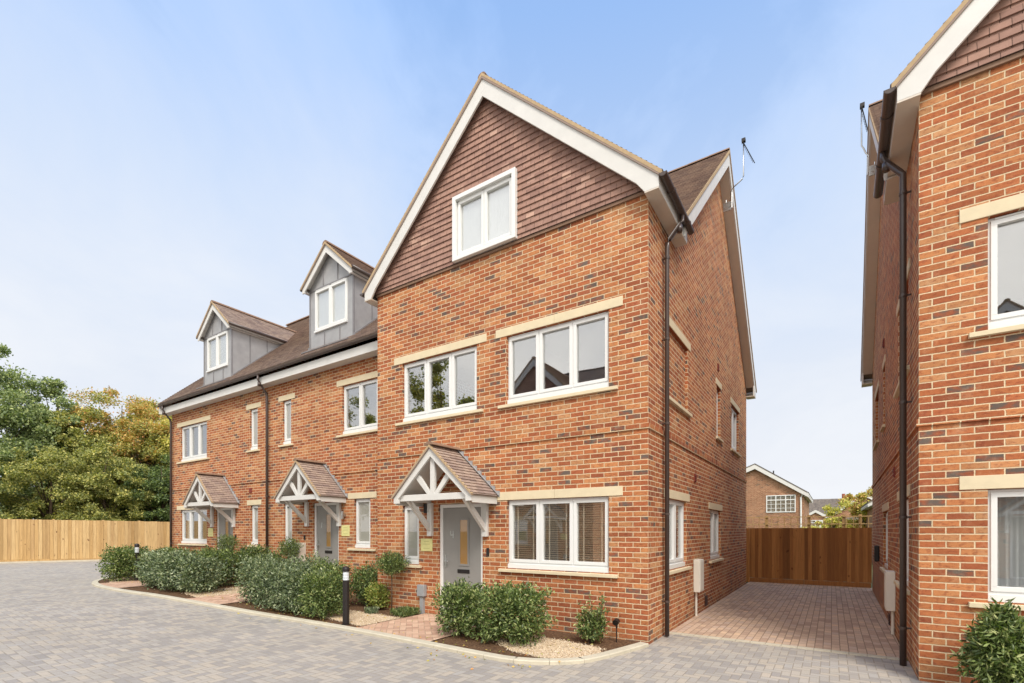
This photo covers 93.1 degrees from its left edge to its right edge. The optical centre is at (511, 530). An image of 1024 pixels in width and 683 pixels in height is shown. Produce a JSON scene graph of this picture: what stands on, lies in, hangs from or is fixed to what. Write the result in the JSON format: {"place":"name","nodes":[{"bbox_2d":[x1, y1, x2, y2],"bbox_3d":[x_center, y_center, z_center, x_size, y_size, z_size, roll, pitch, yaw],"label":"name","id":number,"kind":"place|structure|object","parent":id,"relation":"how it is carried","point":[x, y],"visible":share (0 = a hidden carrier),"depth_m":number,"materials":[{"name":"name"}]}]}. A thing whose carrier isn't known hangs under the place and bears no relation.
{"place":"outdoors","nodes":[
{"label":"outdoors","id":0,"kind":"place"},
{"bbox_2d":[109,577,142,582],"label":"gravel","id":1,"kind":"structure","parent":0,"point":[124,579],"depth_m":13.65,"materials":[{"name":"beige gravel"}]},
{"bbox_2d":[95,542,144,580],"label":"shrub","id":2,"kind":"object","parent":1,"relation":"on","point":[120,559],"visible":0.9,"depth_m":13.37,"materials":[{"name":"green plant"}]},
{"bbox_2d":[120,543,150,577],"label":"shrub","id":3,"kind":"object","parent":1,"relation":"on","point":[142,550],"visible":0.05,"depth_m":14.35,"materials":[{"name":"green plant"}]},
{"bbox_2d":[100,577,226,587],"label":"path","id":4,"kind":"structure","parent":0,"point":[124,584],"depth_m":12.56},
{"bbox_2d":[134,544,139,580],"bbox_3d":[-10.475,0.895,13.547,0.150,1.050,0.150,0,0,33],"label":"bollard light","id":5,"kind":"object","parent":4,"relation":"on","point":[136,546],"visible":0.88,"depth_m":13.50,"materials":[{"name":"black metal"}]},
{"bbox_2d":[185,587,247,596],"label":"gravel","id":6,"kind":"structure","parent":0,"point":[215,592],"depth_m":11.15,"materials":[{"name":"beige gravel"}]},
{"bbox_2d":[168,548,232,592],"bbox_3d":[-7.166,0.923,11.112,1.216,1.077,1.055,0,0,33],"label":"shrub","id":7,"kind":"object","parent":6,"relation":"on","point":[194,573],"visible":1,"depth_m":10.96,"materials":[{"name":"green plant"}]},
{"bbox_2d":[187,591,255,603],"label":"path","id":8,"kind":"structure","parent":0,"point":[218,599],"depth_m":10.35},
{"bbox_2d":[310,610,401,625],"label":"gravel","id":9,"kind":"structure","parent":0,"point":[360,619],"depth_m":8.90,"materials":[{"name":"beige gravel"}]},
{"bbox_2d":[357,614,474,640],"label":"path","id":10,"kind":"structure","parent":0,"point":[418,626],"depth_m":8.00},
{"bbox_2d":[0,561,931,682],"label":"road","id":11,"kind":"structure","parent":0,"point":[64,622],"depth_m":6.39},
{"bbox_2d":[0,559,103,563],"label":"kerb","id":12,"kind":"structure","parent":11,"relation":"on","point":[48,561],"depth_m":21.93,"materials":[{"name":"beige concrete"}]},
{"bbox_2d":[98,575,637,657],"bbox_3d":[-5.565,1.520,10.958,16.850,0.200,3.121,0,0,33],"label":"flower bed","id":13,"kind":"object","parent":11,"relation":"on","point":[607,644],"visible":0.23,"depth_m":7.61,"materials":[{"name":"soil"}]},
{"bbox_2d":[132,549,167,585],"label":"shrub","id":14,"kind":"object","parent":13,"relation":"on","point":[135,566],"visible":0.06,"depth_m":12.14,"materials":[{"name":"green plant"}]},
{"bbox_2d":[135,547,190,589],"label":"shrub","id":15,"kind":"object","parent":13,"relation":"on","point":[147,577],"visible":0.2,"depth_m":11.61,"materials":[{"name":"green plant"}]},
{"bbox_2d":[147,547,199,590],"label":"shrub","id":16,"kind":"object","parent":13,"relation":"on","point":[165,561],"visible":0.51,"depth_m":11.15,"materials":[{"name":"green plant"}]},
{"bbox_2d":[154,543,195,556],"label":"shrub","id":17,"kind":"object","parent":13,"relation":"on","point":[176,548],"visible":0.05,"depth_m":15.20,"materials":[{"name":"green plant"}]},
{"bbox_2d":[179,545,228,580],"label":"shrub","id":18,"kind":"object","parent":13,"relation":"on","point":[205,550],"visible":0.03,"depth_m":13.06,"materials":[{"name":"green plant"}]},
{"bbox_2d":[195,545,247,585],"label":"shrub","id":19,"kind":"object","parent":13,"relation":"on","point":[225,555],"visible":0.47,"depth_m":12.27,"materials":[{"name":"green plant"}]},
{"bbox_2d":[214,533,240,551],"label":"topiary tree","id":20,"kind":"object","parent":13,"relation":"on","point":[228,542],"visible":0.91,"depth_m":13.97,"materials":[{"name":"green plant"}]},
{"bbox_2d":[234,543,273,582],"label":"shrub","id":21,"kind":"object","parent":13,"relation":"on","point":[258,549],"visible":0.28,"depth_m":12.88,"materials":[{"name":"green plant"}]},
{"bbox_2d":[232,552,281,603],"bbox_3d":[-5.239,0.995,10.162,1.020,1.133,0.965,0,0,33],"label":"shrub","id":22,"kind":"object","parent":13,"relation":"on","point":[248,585],"visible":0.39,"depth_m":9.99,"materials":[{"name":"green plant"}]},
{"bbox_2d":[249,550,287,570],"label":"shrub","id":23,"kind":"object","parent":13,"relation":"on","point":[276,556],"visible":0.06,"depth_m":12.22,"materials":[{"name":"green plant"}]},
{"bbox_2d":[246,553,306,609],"bbox_3d":[-4.654,0.999,9.741,1.104,1.201,1.146,0,0,33],"label":"shrub","id":24,"kind":"object","parent":13,"relation":"on","point":[262,571],"visible":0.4,"depth_m":9.48,"materials":[{"name":"green plant"}]},
{"bbox_2d":[277,537,303,562],"bbox_3d":[-5.649,0.811,12.374,0.637,1.341,0.657,0,0,33],"label":"topiary tree","id":25,"kind":"object","parent":13,"relation":"on","point":[289,548],"visible":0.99,"depth_m":12.27,"materials":[{"name":"green plant"}]},
{"bbox_2d":[265,558,329,614],"bbox_3d":[-4.084,1.064,9.333,1.128,1.129,1.090,0,0,33],"label":"shrub","id":26,"kind":"object","parent":13,"relation":"on","point":[289,584],"visible":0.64,"depth_m":9.15,"materials":[{"name":"green plant"}]},
{"bbox_2d":[283,550,335,570],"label":"shrub","id":27,"kind":"object","parent":13,"relation":"on","point":[298,559],"visible":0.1,"depth_m":10.38,"materials":[{"name":"green plant"}]},
{"bbox_2d":[293,566,351,619],"bbox_3d":[-3.452,1.145,8.999,0.934,0.999,0.958,0,0,33],"label":"shrub","id":28,"kind":"object","parent":13,"relation":"on","point":[325,583],"visible":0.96,"depth_m":8.82,"materials":[{"name":"green plant"}]},
{"bbox_2d":[299,558,354,602],"bbox_3d":[-3.789,1.095,10.046,1.080,1.055,1.025,0,0,33],"label":"shrub","id":29,"kind":"object","parent":13,"relation":"on","point":[331,565],"visible":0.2,"depth_m":9.99,"materials":[{"name":"green plant"}]},
{"bbox_2d":[341,566,350,624],"bbox_3d":[-2.858,1.120,8.349,0.150,1.000,0.150,0,0,33],"label":"bollard light","id":30,"kind":"object","parent":13,"relation":"on","point":[345,570],"visible":1,"depth_m":8.30,"materials":[{"name":"black metal"}]},
{"bbox_2d":[131,579,592,669],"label":"leaf litter","id":31,"kind":"object","parent":13,"relation":"on","point":[420,637],"visible":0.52,"depth_m":6.96,"materials":[{"name":"brown plant"}]},
{"bbox_2d":[349,560,377,605],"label":"shrub","id":32,"kind":"object","parent":13,"relation":"on","point":[365,578],"visible":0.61,"depth_m":10.18,"materials":[{"name":"green plant"}]},
{"bbox_2d":[364,606,378,613],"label":"plant","id":33,"kind":"object","parent":13,"relation":"on","point":[371,610],"visible":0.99,"depth_m":9.36,"materials":[{"name":"green plant"}]},
{"bbox_2d":[362,579,390,609],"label":"shrub","id":34,"kind":"object","parent":13,"relation":"on","point":[378,597],"visible":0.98,"depth_m":9.80,"materials":[{"name":"green plant"}]},
{"bbox_2d":[372,549,410,607],"bbox_3d":[-2.326,1.005,9.491,0.758,1.280,0.732,0,0,33],"label":"topiary tree","id":35,"kind":"object","parent":13,"relation":"on","point":[388,562],"visible":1,"depth_m":9.39,"materials":[{"name":"green plant"}]},
{"bbox_2d":[389,605,420,616],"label":"plant","id":36,"kind":"object","parent":13,"relation":"on","point":[401,611],"visible":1,"depth_m":9.15,"materials":[{"name":"green plant"}]},
{"bbox_2d":[429,577,489,637],"bbox_3d":[-0.774,1.169,7.464,0.980,0.956,0.849,0,0,33],"label":"shrub","id":37,"kind":"object","parent":13,"relation":"on","point":[456,615],"visible":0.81,"depth_m":7.31,"materials":[{"name":"green plant"}]},
{"bbox_2d":[492,635,606,658],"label":"gravel","id":38,"kind":"structure","parent":13,"relation":"on","point":[554,647],"depth_m":6.61,"materials":[{"name":"beige gravel"}]},
{"bbox_2d":[467,579,557,646],"bbox_3d":[0.014,1.168,6.991,1.333,0.960,1.023,0,0,33],"label":"shrub","id":39,"kind":"object","parent":38,"relation":"on","point":[507,604],"visible":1,"depth_m":6.83,"materials":[{"name":"green plant"}]},
{"bbox_2d":[573,592,609,643],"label":"shrub","id":40,"kind":"object","parent":13,"relation":"on","point":[589,622],"visible":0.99,"depth_m":6.90,"materials":[{"name":"green plant"}]},
{"bbox_2d":[612,618,619,641],"bbox_3d":[1.515,1.469,7.027,0.090,0.392,0.127,0,0,33],"label":"garden spotlight","id":41,"kind":"object","parent":13,"relation":"on","point":[615,621],"visible":0.93,"depth_m":7.00,"materials":[{"name":"black metal"}]},
{"bbox_2d":[92,577,648,664],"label":"kerb","id":42,"kind":"structure","parent":11,"relation":"on","point":[542,661],"depth_m":6.98,"materials":[{"name":"beige concrete"}]},
{"bbox_2d":[949,596,1023,682],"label":"shrub","id":43,"kind":"object","parent":11,"relation":"on","point":[993,648],"visible":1,"depth_m":4.54,"materials":[{"name":"green plant"}]},
{"bbox_2d":[0,0,962,519],"label":"sky","id":44,"kind":"structure","parent":0,"point":[161,160],"materials":[{"name":"blue"}]},
{"bbox_2d":[670,582,898,656],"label":"driveway","id":45,"kind":"structure","parent":0,"point":[846,619],"depth_m":8.95,"materials":[{"name":"brown brick"}]},
{"bbox_2d":[750,528,871,587],"bbox_3d":[8.919,0.812,14.800,3.312,1.776,0.088,0,0,33],"label":"fence","id":46,"kind":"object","parent":45,"relation":"on","point":[825,556],"depth_m":14.65,"materials":[{"name":"brown wood"}]},
{"bbox_3d":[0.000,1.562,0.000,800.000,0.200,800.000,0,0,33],"label":"ground","id":47,"kind":"structure","parent":0,"visible":0},
{"bbox_2d":[0,443,32,518],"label":"understorey tree","id":48,"kind":"object","parent":47,"relation":"on","point":[5,454],"visible":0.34,"depth_m":25.93,"materials":[{"name":"green plant"}]},
{"bbox_2d":[0,343,65,518],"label":"broadleaf tree","id":49,"kind":"object","parent":47,"relation":"on","point":[14,412],"visible":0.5,"depth_m":29.44,"materials":[{"name":"green plant"}]},
{"bbox_2d":[0,375,101,518],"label":"broadleaf tree","id":50,"kind":"object","parent":47,"relation":"on","point":[51,390],"visible":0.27,"depth_m":30.74,"materials":[{"name":"green plant"}]},
{"bbox_2d":[0,446,106,519],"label":"understorey tree","id":51,"kind":"object","parent":47,"relation":"on","point":[49,505],"visible":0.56,"depth_m":26.75,"materials":[{"name":"green plant"}]},
{"bbox_2d":[30,405,133,513],"bbox_3d":[-28.079,-3.123,31.864,6.045,10.071,6.334,0,0,9],"label":"broadleaf tree","id":52,"kind":"object","parent":47,"relation":"on","point":[81,440],"visible":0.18,"depth_m":30.66,"materials":[{"name":"green plant"}]},
{"bbox_2d":[0,518,169,561],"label":"timber fence","id":53,"kind":"object","parent":47,"relation":"on","point":[36,540],"visible":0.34,"depth_m":22.56,"materials":[{"name":"brown wood"}]},
{"bbox_2d":[51,437,155,520],"bbox_3d":[-23.983,-1.797,28.685,4.882,7.425,4.968,0,0,33],"label":"understorey tree","id":54,"kind":"object","parent":47,"relation":"on","point":[104,487],"visible":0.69,"depth_m":28.03,"materials":[{"name":"green plant"}]},
{"bbox_2d":[47,386,161,517],"bbox_3d":[-27.951,-4.197,34.394,8.627,12.208,8.599,0,0,33],"label":"autumn tree","id":55,"kind":"object","parent":47,"relation":"on","point":[106,421],"visible":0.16,"depth_m":33.04,"materials":[{"name":"green plant"}]},
{"bbox_2d":[98,401,171,518],"bbox_3d":[-24.997,-3.476,33.472,6.336,10.757,6.181,0,0,33],"label":"autumn tree","id":56,"kind":"object","parent":47,"relation":"on","point":[141,429],"visible":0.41,"depth_m":32.06,"materials":[{"name":"yellow plant"}]},
{"bbox_2d":[113,453,169,521],"bbox_3d":[-21.847,-1.498,30.235,4.456,6.800,4.799,0,0,6],"label":"understorey tree","id":57,"kind":"object","parent":47,"relation":"on","point":[158,483],"visible":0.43,"depth_m":29.15,"materials":[{"name":"green plant"}]},
{"bbox_2d":[138,417,171,493],"bbox_3d":[-22.306,-3.548,34.496,6.302,10.913,6.724,0,0,33],"label":"broadleaf tree","id":58,"kind":"object","parent":47,"relation":"on","point":[161,450],"visible":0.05,"depth_m":32.10,"materials":[{"name":"green plant"}]},
{"bbox_2d":[157,300,308,567],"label":"brick house","id":59,"kind":"structure","parent":47,"relation":"on","point":[217,427],"depth_m":15.06,"materials":[{"name":"red brick"}]},
{"bbox_2d":[176,415,210,463],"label":"window","id":60,"kind":"structure","parent":59,"relation":"in","point":[200,456],"depth_m":16.09,"materials":[{"name":"white plastic"}]},
{"bbox_2d":[177,506,209,545],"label":"window","id":61,"kind":"structure","parent":59,"relation":"in","point":[197,542],"depth_m":16.25,"materials":[{"name":"white plastic"}]},
{"bbox_2d":[206,330,227,372],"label":"dormer window","id":62,"kind":"structure","parent":59,"relation":"in","point":[217,345],"depth_m":15.16,"materials":[{"name":"white plastic"}]},
{"bbox_2d":[217,508,232,567],"bbox_3d":[-8.830,0.371,14.981,1.024,2.137,0.114,0,0,33],"label":"front door","id":63,"kind":"structure","parent":59,"relation":"in","point":[224,527],"depth_m":15.09,"materials":[{"name":"white plastic"}]},
{"bbox_2d":[246,402,260,452],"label":"window","id":64,"kind":"structure","parent":59,"relation":"in","point":[254,448],"depth_m":14.09,"materials":[{"name":"white plastic"}]},
{"bbox_2d":[247,500,260,546],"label":"window","id":65,"kind":"structure","parent":59,"relation":"in","point":[254,503],"depth_m":14.09,"materials":[{"name":"white plastic"}]},
{"bbox_2d":[255,240,377,595],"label":"brick house","id":66,"kind":"structure","parent":47,"relation":"on","point":[321,402],"depth_m":12.06,"materials":[{"name":"red brick"}]},
{"bbox_2d":[280,504,291,547],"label":"window","id":67,"kind":"structure","parent":66,"relation":"in","point":[288,510],"depth_m":13.19,"materials":[{"name":"white plastic"}]},
{"bbox_2d":[278,393,294,446],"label":"window","id":68,"kind":"structure","parent":66,"relation":"in","point":[287,406],"depth_m":13.20,"materials":[{"name":"white plastic"}]},
{"bbox_2d":[315,502,338,570],"bbox_3d":[-4.654,0.371,12.230,1.024,2.137,0.114,0,0,33],"label":"front door","id":69,"kind":"structure","parent":66,"relation":"in","point":[326,530],"depth_m":12.25,"materials":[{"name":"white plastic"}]},
{"bbox_2d":[314,278,347,333],"bbox_3d":[-4.500,-5.572,12.074,1.274,1.078,0.105,0,0,33],"label":"dormer window","id":70,"kind":"structure","parent":66,"relation":"in","point":[331,301],"depth_m":12.05,"materials":[{"name":"white plastic"}]},
{"bbox_2d":[336,371,377,437],"bbox_3d":[-3.585,-2.966,11.527,1.670,1.396,0.212,0,0,33],"label":"window","id":71,"kind":"structure","parent":66,"relation":"in","point":[362,428],"depth_m":11.52,"materials":[{"name":"white plastic"}]},
{"bbox_2d":[347,491,376,550],"bbox_3d":[-3.501,-0.206,11.472,1.010,1.376,0.212,0,0,33],"label":"window","id":72,"kind":"structure","parent":66,"relation":"in","point":[362,505],"depth_m":11.51,"materials":[{"name":"white plastic"}]},
{"bbox_2d":[360,71,756,643],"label":"brick house","id":73,"kind":"structure","parent":47,"relation":"on","point":[567,387],"depth_m":8.40,"materials":[{"name":"brick"}]},
{"bbox_2d":[403,506,421,567],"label":"window","id":74,"kind":"structure","parent":73,"relation":"in","point":[411,520],"depth_m":9.67,"materials":[{"name":"white plastic"}]},
{"bbox_2d":[394,333,486,425],"bbox_3d":[-1.385,-2.786,9.240,2.320,1.376,0.212,0,0,33],"label":"window","id":75,"kind":"structure","parent":73,"relation":"in","point":[454,410],"depth_m":9.18,"materials":[{"name":"white plastic"}]},
{"bbox_2d":[440,503,482,613],"bbox_3d":[-0.927,0.581,8.937,1.034,2.137,0.114,0,0,33],"label":"front door","id":76,"kind":"structure","parent":73,"relation":"in","point":[461,540],"depth_m":8.96,"materials":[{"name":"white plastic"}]},
{"bbox_2d":[457,176,510,256],"bbox_3d":[-0.477,-5.474,8.538,1.210,1.039,0.105,0,0,33],"label":"window","id":77,"kind":"structure","parent":73,"relation":"in","point":[484,216],"depth_m":8.53,"materials":[{"name":"white plastic"}]},
{"bbox_2d":[496,296,622,408],"bbox_3d":[0.711,-2.786,7.859,2.300,1.376,0.212,0,0,33],"label":"window","id":78,"kind":"structure","parent":73,"relation":"in","point":[575,389],"depth_m":7.76,"materials":[{"name":"white plastic"}]},
{"bbox_2d":[497,486,622,577],"bbox_3d":[0.715,0.026,7.856,2.290,1.371,0.212,0,0,33],"label":"window","id":79,"kind":"structure","parent":73,"relation":"in","point":[540,563],"depth_m":7.83,"materials":[{"name":"white plastic"}]},
{"bbox_2d":[664,488,691,574],"bbox_3d":[2.788,0.024,8.330,0.212,1.376,1.620,0,0,33],"label":"window","id":80,"kind":"structure","parent":73,"relation":"in","point":[676,559],"depth_m":8.43,"materials":[{"name":"white plastic"}]},
{"bbox_2d":[709,502,723,562],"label":"window","id":81,"kind":"structure","parent":73,"relation":"in","point":[714,517],"depth_m":11.12,"materials":[{"name":"white plastic"}]},
{"bbox_2d":[716,378,723,442],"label":"window","id":82,"kind":"structure","parent":73,"relation":"in","point":[718,383],"depth_m":11.45,"materials":[{"name":"white plastic"}]},
{"bbox_2d":[731,397,741,456],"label":"window","id":83,"kind":"structure","parent":73,"relation":"in","point":[733,415],"depth_m":13.39,"materials":[{"name":"white plastic"}]},
{"bbox_2d":[746,528,749,581],"bbox_3d":[7.513,0.790,15.468,0.130,1.720,0.100,0,0,33],"label":"fence post","id":84,"kind":"object","parent":47,"relation":"on","point":[747,554],"visible":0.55,"depth_m":15.42,"materials":[{"name":"brown wood"}]},
{"bbox_2d":[746,463,812,527],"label":"older house","id":85,"kind":"structure","parent":47,"relation":"on","point":[769,494],"depth_m":38.25,"materials":[{"name":"brown brick"}]},
{"bbox_2d":[766,495,795,512],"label":"window","id":86,"kind":"structure","parent":85,"relation":"in","point":[774,503],"depth_m":37.88,"materials":[{"name":"white plastic"}]},
{"bbox_2d":[669,632,898,659],"bbox_3d":[3.760,1.669,6.980,2.974,0.062,0.115,0,0,33],"label":"edging","id":87,"kind":"object","parent":47,"relation":"on","point":[805,648],"visible":0.49,"depth_m":6.84,"materials":[{"name":"beige concrete"}]},
{"bbox_2d":[746,514,871,527],"bbox_3d":[10.829,0.560,16.421,12.020,2.180,0.140,0,0,33],"label":"trellis fence","id":88,"kind":"object","parent":47,"relation":"on","point":[843,523],"visible":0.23,"depth_m":16.59,"materials":[{"name":"brown wood"}]},
{"bbox_2d":[800,504,843,527],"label":"autumn bush","id":89,"kind":"object","parent":47,"relation":"on","point":[837,510],"visible":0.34,"depth_m":29.61,"materials":[{"name":"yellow plant"}]},
{"bbox_2d":[809,498,862,527],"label":"older house","id":90,"kind":"structure","parent":47,"relation":"on","point":[815,507],"depth_m":56.89,"materials":[{"name":"grey tile"}]},
{"bbox_2d":[810,520,822,527],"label":"window","id":91,"kind":"structure","parent":90,"relation":"in","point":[812,522],"depth_m":54.64,"materials":[{"name":"white plastic"}]},
{"bbox_2d":[824,486,871,527],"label":"autumn bush","id":92,"kind":"object","parent":47,"relation":"on","point":[849,497],"visible":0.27,"depth_m":29.50,"materials":[{"name":"yellow plant"}]},
{"bbox_2d":[833,493,871,525],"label":"older house","id":93,"kind":"structure","parent":47,"relation":"on","point":[846,513],"depth_m":54.29,"materials":[{"name":"brown brick"}]},
{"bbox_2d":[861,500,871,527],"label":"older house","id":94,"kind":"structure","parent":47,"relation":"on","point":[867,506],"depth_m":26.06,"materials":[{"name":"grey brick"}]},
{"bbox_2d":[860,0,1023,682],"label":"brick house","id":95,"kind":"structure","parent":47,"relation":"on","point":[942,356],"depth_m":5.19,"materials":[{"name":"brick"}]},
{"bbox_2d":[873,380,878,450],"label":"window","id":96,"kind":"structure","parent":95,"relation":"in","point":[877,441],"depth_m":11.86,"materials":[{"name":"white plastic"}]},
{"bbox_2d":[880,355,884,432],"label":"window","id":97,"kind":"structure","parent":95,"relation":"in","point":[883,425],"depth_m":9.61,"materials":[{"name":"plastic"}]},
{"bbox_2d":[880,502,888,572],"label":"window","id":98,"kind":"structure","parent":95,"relation":"in","point":[885,507],"depth_m":9.73,"materials":[{"name":"white plastic"}]},
{"bbox_2d":[894,484,909,594],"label":"window","id":99,"kind":"structure","parent":95,"relation":"in","point":[896,582],"depth_m":6.56,"materials":[{"name":"white plastic"}]},
{"bbox_2d":[959,474,1023,610],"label":"window","id":100,"kind":"structure","parent":95,"relation":"in","point":[1005,506],"depth_m":5.04,"materials":[{"name":"white plastic"}]},
{"bbox_2d":[959,193,1023,338],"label":"window","id":101,"kind":"structure","parent":95,"relation":"in","point":[1008,322],"depth_m":5.01,"materials":[{"name":"white plastic"}]}
]}

